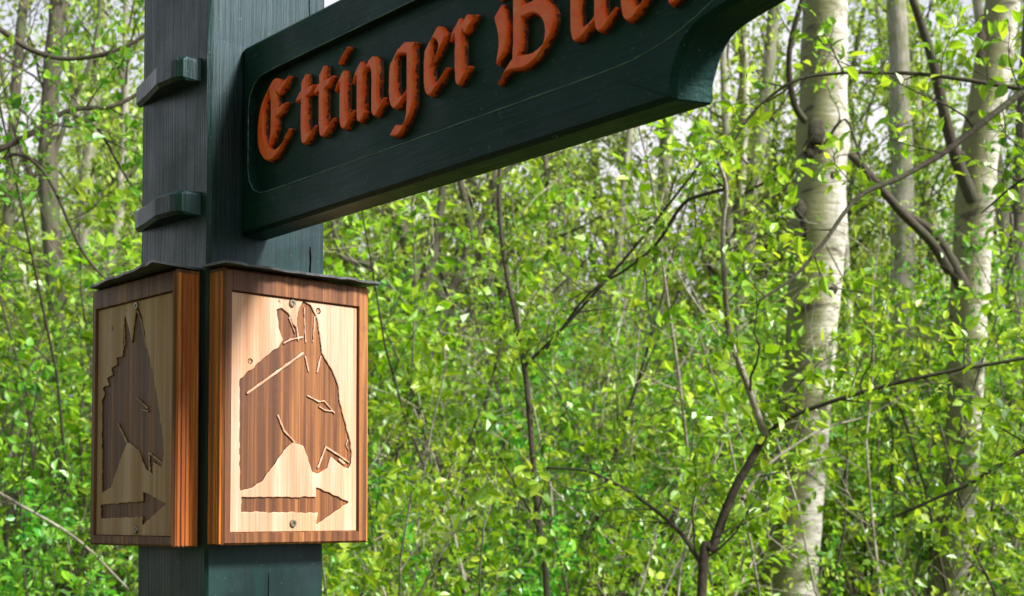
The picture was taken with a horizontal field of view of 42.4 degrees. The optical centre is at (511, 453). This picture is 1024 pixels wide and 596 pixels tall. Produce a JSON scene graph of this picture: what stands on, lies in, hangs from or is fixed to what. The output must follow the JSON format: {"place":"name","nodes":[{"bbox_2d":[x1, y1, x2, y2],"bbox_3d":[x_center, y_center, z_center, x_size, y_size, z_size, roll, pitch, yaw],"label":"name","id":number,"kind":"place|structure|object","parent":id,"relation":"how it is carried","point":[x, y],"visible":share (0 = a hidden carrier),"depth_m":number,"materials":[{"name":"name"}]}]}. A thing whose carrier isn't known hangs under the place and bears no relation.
{"place":"outdoors","nodes":[
{"label":"outdoors","id":0,"kind":"place"},
{"bbox_2d":[0,0,1023,515],"label":"sky","id":1,"kind":"structure","parent":0,"point":[872,120],"materials":[{"name":"white"}]},
{"bbox_2d":[476,519,1021,595],"bbox_3d":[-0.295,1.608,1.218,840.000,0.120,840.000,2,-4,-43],"label":"ground","id":2,"kind":"structure","parent":0,"point":[753,595],"depth_m":30.63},
{"bbox_2d":[0,0,80,563],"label":"tree","id":3,"kind":"object","parent":2,"relation":"on","point":[9,210],"visible":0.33,"depth_m":10.46,"materials":[{"name":"green plant"}]},
{"bbox_2d":[13,558,73,595],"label":"shrub","id":4,"kind":"object","parent":2,"relation":"on","point":[67,575],"visible":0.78,"depth_m":4.36,"materials":[{"name":"green plant"}]},
{"bbox_2d":[0,473,88,595],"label":"shrub","id":5,"kind":"object","parent":2,"relation":"on","point":[72,521],"visible":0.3,"depth_m":5.92,"materials":[{"name":"green plant"}]},
{"bbox_2d":[0,112,108,381],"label":"woodland tree","id":6,"kind":"object","parent":2,"relation":"on","point":[36,221],"visible":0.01,"depth_m":28.28,"materials":[{"name":"green plant"}]},
{"bbox_2d":[0,481,118,595],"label":"shrub","id":7,"kind":"object","parent":2,"relation":"on","point":[39,534],"visible":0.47,"depth_m":4.98,"materials":[{"name":"green plant"}]},
{"bbox_2d":[0,306,122,595],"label":"tall shrub","id":8,"kind":"object","parent":2,"relation":"on","point":[72,371],"visible":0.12,"depth_m":7.45,"materials":[{"name":"green plant"}]},
{"bbox_2d":[0,176,123,526],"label":"woodland tree","id":9,"kind":"object","parent":2,"relation":"on","point":[68,189],"visible":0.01,"depth_m":18.05,"materials":[{"name":"green plant"}]},
{"bbox_2d":[0,337,128,595],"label":"shrub","id":10,"kind":"object","parent":2,"relation":"on","point":[35,390],"visible":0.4,"depth_m":4.85,"materials":[{"name":"green plant"}]},
{"bbox_2d":[0,218,134,594],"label":"tall shrub","id":11,"kind":"object","parent":2,"relation":"on","point":[26,282],"visible":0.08,"depth_m":9.05,"materials":[{"name":"green plant"}]},
{"bbox_2d":[0,242,135,590],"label":"tall shrub","id":12,"kind":"object","parent":2,"relation":"on","point":[23,306],"visible":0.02,"depth_m":8.26,"materials":[{"name":"green plant"}]},
{"bbox_2d":[0,562,137,595],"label":"shrub","id":13,"kind":"object","parent":2,"relation":"on","point":[85,594],"visible":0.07,"depth_m":5.13,"materials":[{"name":"green plant"}]},
{"bbox_2d":[0,0,141,593],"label":"tree","id":14,"kind":"object","parent":2,"relation":"on","point":[52,209],"visible":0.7,"depth_m":8.96,"materials":[{"name":"green plant"}]},
{"bbox_2d":[0,67,141,567],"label":"woodland tree","id":15,"kind":"object","parent":2,"relation":"on","point":[33,215],"visible":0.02,"depth_m":18.81,"materials":[{"name":"green plant"}]},
{"bbox_2d":[0,0,142,514],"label":"woodland tree","id":16,"kind":"object","parent":2,"relation":"on","point":[27,206],"visible":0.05,"depth_m":15.18,"materials":[{"name":"green plant"}]},
{"bbox_2d":[0,0,144,588],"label":"sapling","id":17,"kind":"object","parent":2,"relation":"on","point":[125,51],"visible":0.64,"depth_m":4.06,"materials":[{"name":"green plant"}]},
{"bbox_2d":[0,0,144,567],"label":"woodland tree","id":18,"kind":"object","parent":2,"relation":"on","point":[118,229],"visible":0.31,"depth_m":13.55,"materials":[{"name":"green plant"}]},
{"bbox_2d":[22,30,134,554],"bbox_3d":[-7.668,-2.786,25.914,4.075,11.347,3.275,-1,-3,23],"label":"woodland tree","id":19,"kind":"object","parent":2,"relation":"on","point":[72,173],"visible":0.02,"depth_m":26.13,"materials":[{"name":"green plant"}]},
{"bbox_2d":[13,0,144,574],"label":"woodland tree","id":20,"kind":"object","parent":2,"relation":"on","point":[113,85],"visible":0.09,"depth_m":15.43,"materials":[{"name":"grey plant"}]},
{"bbox_2d":[0,187,378,595],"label":"tall shrub","id":21,"kind":"object","parent":2,"relation":"on","point":[72,409],"visible":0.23,"depth_m":7.25,"materials":[{"name":"green plant"}]},
{"bbox_2d":[0,330,408,595],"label":"bare shrub","id":22,"kind":"object","parent":2,"relation":"on","point":[48,471],"visible":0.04,"depth_m":8.03,"materials":[{"name":"green plant"}]},
{"bbox_2d":[46,483,376,595],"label":"shrub","id":23,"kind":"object","parent":2,"relation":"on","point":[98,550],"visible":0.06,"depth_m":6.32,"materials":[{"name":"green plant"}]},
{"bbox_2d":[0,175,426,594],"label":"tall shrub","id":24,"kind":"object","parent":2,"relation":"on","point":[100,213],"visible":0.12,"depth_m":7.13,"materials":[{"name":"green plant"}]},
{"bbox_2d":[129,116,390,459],"bbox_3d":[-3.155,-1.502,17.110,3.631,7.907,2.951,0,-3,-6],"label":"woodland tree","id":25,"kind":"object","parent":2,"relation":"on","point":[340,225],"visible":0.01,"depth_m":17.40,"materials":[{"name":"green plant"}]},
{"bbox_2d":[0,0,534,595],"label":"bare shrub","id":26,"kind":"object","parent":2,"relation":"on","point":[56,378],"visible":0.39,"depth_m":6.28,"materials":[{"name":"green plant"}]},
{"bbox_2d":[0,221,554,595],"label":"tall shrub","id":27,"kind":"object","parent":2,"relation":"on","point":[15,241],"visible":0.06,"depth_m":8.81,"materials":[{"name":"green plant"}]},
{"bbox_2d":[100,467,477,595],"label":"shrub","id":28,"kind":"object","parent":2,"relation":"on","point":[328,558],"visible":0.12,"depth_m":5.87,"materials":[{"name":"green plant"}]},
{"bbox_2d":[114,464,505,595],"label":"shrub","id":29,"kind":"object","parent":2,"relation":"on","point":[336,580],"visible":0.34,"depth_m":4.29,"materials":[{"name":"green plant"}]},
{"bbox_2d":[35,226,588,595],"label":"tall shrub","id":30,"kind":"object","parent":2,"relation":"on","point":[458,341],"visible":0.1,"depth_m":7.39,"materials":[{"name":"green plant"}]},
{"bbox_2d":[64,220,586,595],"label":"tall shrub","id":31,"kind":"object","parent":2,"relation":"on","point":[86,336],"visible":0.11,"depth_m":8.66,"materials":[{"name":"green plant"}]},
{"bbox_2d":[38,169,676,595],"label":"bare shrub","id":32,"kind":"object","parent":2,"relation":"on","point":[476,363],"visible":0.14,"depth_m":8.27,"materials":[{"name":"green plant"}]},
{"bbox_2d":[330,213,385,403],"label":"woodland tree","id":33,"kind":"object","parent":2,"relation":"on","point":[359,251],"visible":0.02,"depth_m":24.00,"materials":[{"name":"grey plant"}]},
{"bbox_2d":[344,192,463,480],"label":"woodland tree","id":34,"kind":"object","parent":2,"relation":"on","point":[396,249],"visible":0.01,"depth_m":26.55,"materials":[{"name":"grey plant"}]},
{"bbox_2d":[323,192,486,460],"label":"woodland tree","id":35,"kind":"object","parent":2,"relation":"on","point":[369,233],"visible":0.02,"depth_m":18.06,"materials":[{"name":"green plant"}]},
{"bbox_2d":[352,295,460,560],"bbox_3d":[-2.222,0.247,15.334,3.332,4.161,2.956,0,-3,-1],"label":"tall shrub","id":36,"kind":"object","parent":2,"relation":"on","point":[438,298],"depth_m":14.95,"materials":[{"name":"green plant"}]},
{"bbox_2d":[341,196,472,496],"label":"woodland tree","id":37,"kind":"object","parent":2,"relation":"on","point":[374,235],"visible":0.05,"depth_m":21.30,"materials":[{"name":"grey plant"}]},
{"bbox_2d":[4,112,823,595],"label":"bare shrub","id":38,"kind":"object","parent":2,"relation":"on","point":[620,324],"visible":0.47,"depth_m":6.37,"materials":[{"name":"green plant"}]},
{"bbox_2d":[324,169,546,595],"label":"tree","id":39,"kind":"object","parent":2,"relation":"on","point":[441,213],"visible":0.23,"depth_m":9.97,"materials":[{"name":"green plant"}]},
{"bbox_2d":[361,552,517,595],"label":"shrub","id":40,"kind":"object","parent":2,"relation":"on","point":[494,579],"visible":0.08,"depth_m":6.24,"materials":[{"name":"green plant"}]},
{"bbox_2d":[135,0,785,595],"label":"signpost","id":41,"kind":"object","parent":2,"relation":"on","point":[277,132],"visible":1,"depth_m":1.22,"materials":[{"name":"paint"}]},
{"bbox_2d":[90,260,199,546],"bbox_3d":[-0.389,-0.044,1.347,0.056,0.276,0.188,2,-4,-43],"label":"trail sign","id":42,"kind":"object","parent":41,"relation":"attached to","point":[145,422],"visible":1,"depth_m":1.33,"materials":[{"name":"brown wood"}]},
{"bbox_2d":[201,260,380,544],"bbox_3d":[-0.221,-0.046,1.339,0.192,0.275,0.041,2,-4,-43],"label":"trail sign","id":43,"kind":"object","parent":41,"relation":"attached to","point":[288,415],"visible":1,"depth_m":1.33,"materials":[{"name":"brown wood"}]},
{"bbox_2d":[361,385,566,594],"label":"tall shrub","id":44,"kind":"object","parent":2,"relation":"on","point":[472,464],"depth_m":10.19,"materials":[{"name":"green plant"}]},
{"bbox_2d":[322,410,610,595],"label":"shrub","id":45,"kind":"object","parent":2,"relation":"on","point":[556,518],"visible":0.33,"depth_m":6.29,"materials":[{"name":"green plant"}]},
{"bbox_2d":[362,166,588,542],"bbox_3d":[-0.720,-3.934,16.373,3.718,12.697,3.635,2,-3,-37],"label":"woodland tree","id":46,"kind":"object","parent":2,"relation":"on","point":[452,194],"visible":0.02,"depth_m":16.13,"materials":[{"name":"green plant"}]},
{"bbox_2d":[417,174,534,410],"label":"woodland tree","id":47,"kind":"object","parent":2,"relation":"on","point":[473,253],"visible":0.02,"depth_m":23.45,"materials":[{"name":"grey plant"}]},
{"bbox_2d":[89,107,870,595],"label":"tall shrub","id":48,"kind":"object","parent":2,"relation":"on","point":[697,127],"visible":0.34,"depth_m":6.57,"materials":[{"name":"green plant"}]},
{"bbox_2d":[367,204,600,595],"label":"tall shrub","id":49,"kind":"object","parent":2,"relation":"on","point":[493,223],"visible":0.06,"depth_m":10.32,"materials":[{"name":"green plant"}]},
{"bbox_2d":[322,446,674,595],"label":"shrub","id":50,"kind":"object","parent":2,"relation":"on","point":[555,590],"visible":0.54,"depth_m":5.38,"materials":[{"name":"green plant"}]},
{"bbox_2d":[322,330,683,595],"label":"shrub","id":51,"kind":"object","parent":2,"relation":"on","point":[430,371],"visible":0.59,"depth_m":4.81,"materials":[{"name":"green plant"}]},
{"bbox_2d":[446,158,584,548],"bbox_3d":[0.231,-3.902,23.608,3.809,13.305,3.896,1,-3,-18],"label":"woodland tree","id":52,"kind":"object","parent":2,"relation":"on","point":[520,176],"visible":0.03,"depth_m":23.34,"materials":[{"name":"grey plant"}]},
{"bbox_2d":[367,141,675,552],"bbox_3d":[-0.142,-2.501,13.395,3.429,9.550,2.757,2,-4,-45],"label":"woodland tree","id":53,"kind":"object","parent":2,"relation":"on","point":[533,170],"visible":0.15,"depth_m":13.23,"materials":[{"name":"green plant"}]},
{"bbox_2d":[351,266,712,592],"bbox_3d":[-0.697,0.383,7.872,3.045,3.165,3.445,1,-3,-31],"label":"bare shrub","id":54,"kind":"object","parent":2,"relation":"on","point":[584,531],"visible":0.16,"depth_m":7.56,"materials":[{"name":"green plant"}]},
{"bbox_2d":[445,380,650,592],"bbox_3d":[0.134,0.630,12.849,2.500,3.121,2.218,-1,-3,14],"label":"tall shrub","id":55,"kind":"object","parent":2,"relation":"on","point":[553,476],"depth_m":12.63,"materials":[{"name":"green plant"}]},
{"bbox_2d":[368,258,743,594],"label":"tall shrub","id":56,"kind":"object","parent":2,"relation":"on","point":[565,353],"visible":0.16,"depth_m":9.31,"materials":[{"name":"green plant"}]},
{"bbox_2d":[484,115,690,594],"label":"woodland tree","id":57,"kind":"object","parent":2,"relation":"on","point":[612,244],"visible":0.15,"depth_m":14.77,"materials":[{"name":"green plant"}]},
{"bbox_2d":[334,288,842,595],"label":"shrub","id":58,"kind":"object","parent":2,"relation":"on","point":[735,584],"visible":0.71,"depth_m":4.70,"materials":[{"name":"green plant"}]},
{"bbox_2d":[532,160,647,511],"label":"woodland tree","id":59,"kind":"object","parent":2,"relation":"on","point":[556,205],"visible":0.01,"depth_m":26.47,"materials":[{"name":"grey plant"}]},
{"bbox_2d":[444,131,744,595],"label":"sapling","id":60,"kind":"object","parent":2,"relation":"on","point":[536,516],"visible":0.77,"depth_m":4.96,"materials":[{"name":"green plant"}]},
{"bbox_2d":[562,128,646,483],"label":"tree","id":61,"kind":"object","parent":2,"relation":"on","point":[629,133],"visible":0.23,"depth_m":13.97,"materials":[{"name":"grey plant"}]},
{"bbox_2d":[534,128,680,584],"bbox_3d":[1.336,-2.654,21.005,3.079,10.516,3.011,1,-3,-24],"label":"woodland tree","id":62,"kind":"object","parent":2,"relation":"on","point":[574,211],"visible":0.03,"depth_m":20.84,"materials":[{"name":"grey plant"}]},
{"bbox_2d":[504,107,749,592],"bbox_3d":[1.429,-3.949,15.424,3.616,12.628,3.698,2,-4,-42],"label":"woodland tree","id":63,"kind":"object","parent":2,"relation":"on","point":[667,186],"visible":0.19,"depth_m":15.19,"materials":[{"name":"green plant"}]},
{"bbox_2d":[571,172,692,470],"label":"woodland tree","id":64,"kind":"object","parent":2,"relation":"on","point":[648,270],"visible":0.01,"depth_m":26.48,"materials":[{"name":"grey plant"}]},
{"bbox_2d":[599,147,696,524],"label":"woodland tree","id":65,"kind":"object","parent":2,"relation":"on","point":[648,239],"visible":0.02,"depth_m":30.80,"materials":[{"name":"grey plant"}]},
{"bbox_2d":[544,341,782,595],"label":"tall shrub","id":66,"kind":"object","parent":2,"relation":"on","point":[662,437],"visible":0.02,"depth_m":12.39,"materials":[{"name":"green plant"}]},
{"bbox_2d":[447,220,901,594],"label":"bare shrub","id":67,"kind":"object","parent":2,"relation":"on","point":[726,237],"visible":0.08,"depth_m":9.63,"materials":[{"name":"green plant"}]},
{"bbox_2d":[482,321,882,595],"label":"tall shrub","id":68,"kind":"object","parent":2,"relation":"on","point":[534,378],"visible":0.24,"depth_m":7.47,"materials":[{"name":"green plant"}]},
{"bbox_2d":[624,184,756,541],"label":"woodland tree","id":69,"kind":"object","parent":2,"relation":"on","point":[678,279],"visible":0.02,"depth_m":22.56,"materials":[{"name":"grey plant"}]},
{"bbox_2d":[506,380,884,595],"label":"shrub","id":70,"kind":"object","parent":2,"relation":"on","point":[642,409],"visible":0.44,"depth_m":5.98,"materials":[{"name":"green plant"}]},
{"bbox_2d":[541,296,868,595],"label":"tall shrub","id":71,"kind":"object","parent":2,"relation":"on","point":[597,349],"visible":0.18,"depth_m":8.06,"materials":[{"name":"green plant"}]},
{"bbox_2d":[498,300,913,595],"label":"tall shrub","id":72,"kind":"object","parent":2,"relation":"on","point":[670,439],"visible":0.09,"depth_m":9.58,"materials":[{"name":"green plant"}]},
{"bbox_2d":[419,145,1023,595],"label":"bare shrub","id":73,"kind":"object","parent":2,"relation":"on","point":[891,437],"visible":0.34,"depth_m":7.82,"materials":[{"name":"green plant"}]},
{"bbox_2d":[471,276,995,595],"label":"tall shrub","id":74,"kind":"object","parent":2,"relation":"on","point":[853,495],"visible":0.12,"depth_m":9.09,"materials":[{"name":"green plant"}]},
{"bbox_2d":[673,88,793,555],"bbox_3d":[3.607,-1.734,19.939,2.476,8.576,3.080,0,-3,-8],"label":"woodland tree","id":75,"kind":"object","parent":2,"relation":"on","point":[705,269],"visible":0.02,"depth_m":20.23,"materials":[{"name":"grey plant"}]},
{"bbox_2d":[690,16,792,385],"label":"birch tree","id":76,"kind":"object","parent":2,"relation":"on","point":[744,91],"visible":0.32,"depth_m":14.95,"materials":[{"name":"grey plant"}]},
{"bbox_2d":[635,0,850,517],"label":"woodland tree","id":77,"kind":"object","parent":2,"relation":"on","point":[709,272],"visible":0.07,"depth_m":19.73,"materials":[{"name":"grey plant"}]},
{"bbox_2d":[598,0,889,489],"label":"woodland tree","id":78,"kind":"object","parent":2,"relation":"on","point":[756,146],"visible":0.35,"depth_m":14.65,"materials":[{"name":"green plant"}]},
{"bbox_2d":[595,261,933,590],"bbox_3d":[1.970,0.223,12.565,3.153,3.940,3.454,2,-3,-38],"label":"tall shrub","id":79,"kind":"object","parent":2,"relation":"on","point":[658,291],"visible":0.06,"depth_m":11.96,"materials":[{"name":"green plant"}]},
{"bbox_2d":[508,143,1023,595],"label":"sapling","id":80,"kind":"object","parent":2,"relation":"on","point":[761,465],"visible":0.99,"depth_m":3.58,"materials":[{"name":"green plant"}]},
{"bbox_2d":[600,163,1023,595],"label":"bare shrub","id":81,"kind":"object","parent":2,"relation":"on","point":[815,589],"visible":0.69,"depth_m":5.58,"materials":[{"name":"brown plant"}]},
{"bbox_2d":[604,137,1023,595],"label":"tall shrub","id":82,"kind":"object","parent":2,"relation":"on","point":[918,535],"visible":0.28,"depth_m":8.42,"materials":[{"name":"green plant"}]},
{"bbox_2d":[681,0,948,537],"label":"woodland tree","id":83,"kind":"object","parent":2,"relation":"on","point":[851,95],"visible":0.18,"depth_m":15.72,"materials":[{"name":"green plant"}]},
{"bbox_2d":[626,245,1023,595],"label":"tall shrub","id":84,"kind":"object","parent":2,"relation":"on","point":[836,518],"visible":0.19,"depth_m":8.69,"materials":[{"name":"green plant"}]},
{"bbox_2d":[782,92,889,548],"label":"woodland tree","id":85,"kind":"object","parent":2,"relation":"on","point":[852,144],"depth_m":29.28,"materials":[{"name":"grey plant"}]},
{"bbox_2d":[775,112,917,594],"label":"birch tree","id":86,"kind":"object","parent":2,"relation":"on","point":[847,259],"visible":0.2,"depth_m":12.94,"materials":[{"name":"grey plant"}]},
{"bbox_2d":[676,223,1023,595],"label":"tall shrub","id":87,"kind":"object","parent":2,"relation":"on","point":[925,288],"visible":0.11,"depth_m":10.60,"materials":[{"name":"green plant"}]},
{"bbox_2d":[686,0,1023,547],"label":"sapling","id":88,"kind":"object","parent":2,"relation":"on","point":[985,87],"visible":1,"depth_m":3.42,"materials":[{"name":"green plant"}]},
{"bbox_2d":[763,0,953,595],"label":"birch tree","id":89,"kind":"object","parent":2,"relation":"on","point":[821,98],"visible":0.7,"depth_m":6.69,"materials":[{"name":"white plant"}]},
{"bbox_2d":[702,0,1014,527],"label":"woodland tree","id":90,"kind":"object","parent":2,"relation":"on","point":[960,60],"visible":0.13,"depth_m":15.53,"materials":[{"name":"green plant"}]},
{"bbox_2d":[787,560,929,595],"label":"shrub","id":91,"kind":"object","parent":2,"relation":"on","point":[926,577],"visible":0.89,"depth_m":5.00,"materials":[{"name":"green plant"}]},
{"bbox_2d":[738,202,1023,595],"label":"tall shrub","id":92,"kind":"object","parent":2,"relation":"on","point":[951,449],"visible":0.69,"depth_m":6.60,"materials":[{"name":"green plant"}]},
{"bbox_2d":[835,169,932,561],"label":"woodland tree","id":93,"kind":"object","parent":2,"relation":"on","point":[881,258],"visible":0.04,"depth_m":21.37,"materials":[{"name":"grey plant"}]},
{"bbox_2d":[838,0,995,568],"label":"woodland tree","id":94,"kind":"object","parent":2,"relation":"on","point":[886,112],"visible":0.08,"depth_m":24.02,"materials":[{"name":"grey plant"}]},
{"bbox_2d":[814,477,1023,595],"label":"shrub","id":95,"kind":"object","parent":2,"relation":"on","point":[833,544],"visible":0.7,"depth_m":5.66,"materials":[{"name":"green plant"}]},
{"bbox_2d":[848,0,997,595],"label":"tree","id":96,"kind":"object","parent":2,"relation":"on","point":[898,43],"visible":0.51,"depth_m":12.41,"materials":[{"name":"grey plant"}]},
{"bbox_2d":[831,270,1023,584],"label":"tall shrub","id":97,"kind":"object","parent":2,"relation":"on","point":[903,373],"visible":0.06,"depth_m":11.06,"materials":[{"name":"green plant"}]},
{"bbox_2d":[834,325,1023,595],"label":"tall shrub","id":98,"kind":"object","parent":2,"relation":"on","point":[987,380],"visible":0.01,"depth_m":13.39,"materials":[{"name":"green plant"}]},
{"bbox_2d":[847,0,1023,471],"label":"woodland tree","id":99,"kind":"object","parent":2,"relation":"on","point":[919,106],"visible":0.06,"depth_m":16.69,"materials":[{"name":"grey plant"}]},
{"bbox_2d":[862,328,1023,595],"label":"shrub","id":100,"kind":"object","parent":2,"relation":"on","point":[982,511],"visible":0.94,"depth_m":4.46,"materials":[{"name":"green plant"}]},
{"bbox_2d":[874,0,1021,595],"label":"birch tree","id":101,"kind":"object","parent":2,"relation":"on","point":[968,195],"visible":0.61,"depth_m":8.10,"materials":[{"name":"white plant"}]},
{"bbox_2d":[896,295,1023,594],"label":"tall shrub","id":102,"kind":"object","parent":2,"relation":"on","point":[983,454],"visible":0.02,"depth_m":10.25,"materials":[{"name":"green plant"}]},
{"bbox_2d":[913,0,1023,517],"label":"woodland tree","id":103,"kind":"object","parent":2,"relation":"on","point":[978,9],"visible":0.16,"depth_m":14.20,"materials":[{"name":"grey plant"}]},
{"bbox_2d":[971,21,1022,389],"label":"woodland tree","id":104,"kind":"object","parent":2,"relation":"on","point":[1015,48],"visible":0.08,"depth_m":13.64,"materials":[{"name":"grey plant"}]},
{"bbox_2d":[991,10,1023,580],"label":"tree","id":105,"kind":"object","parent":2,"relation":"on","point":[1018,217],"visible":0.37,"depth_m":11.94,"materials":[{"name":"green plant"}]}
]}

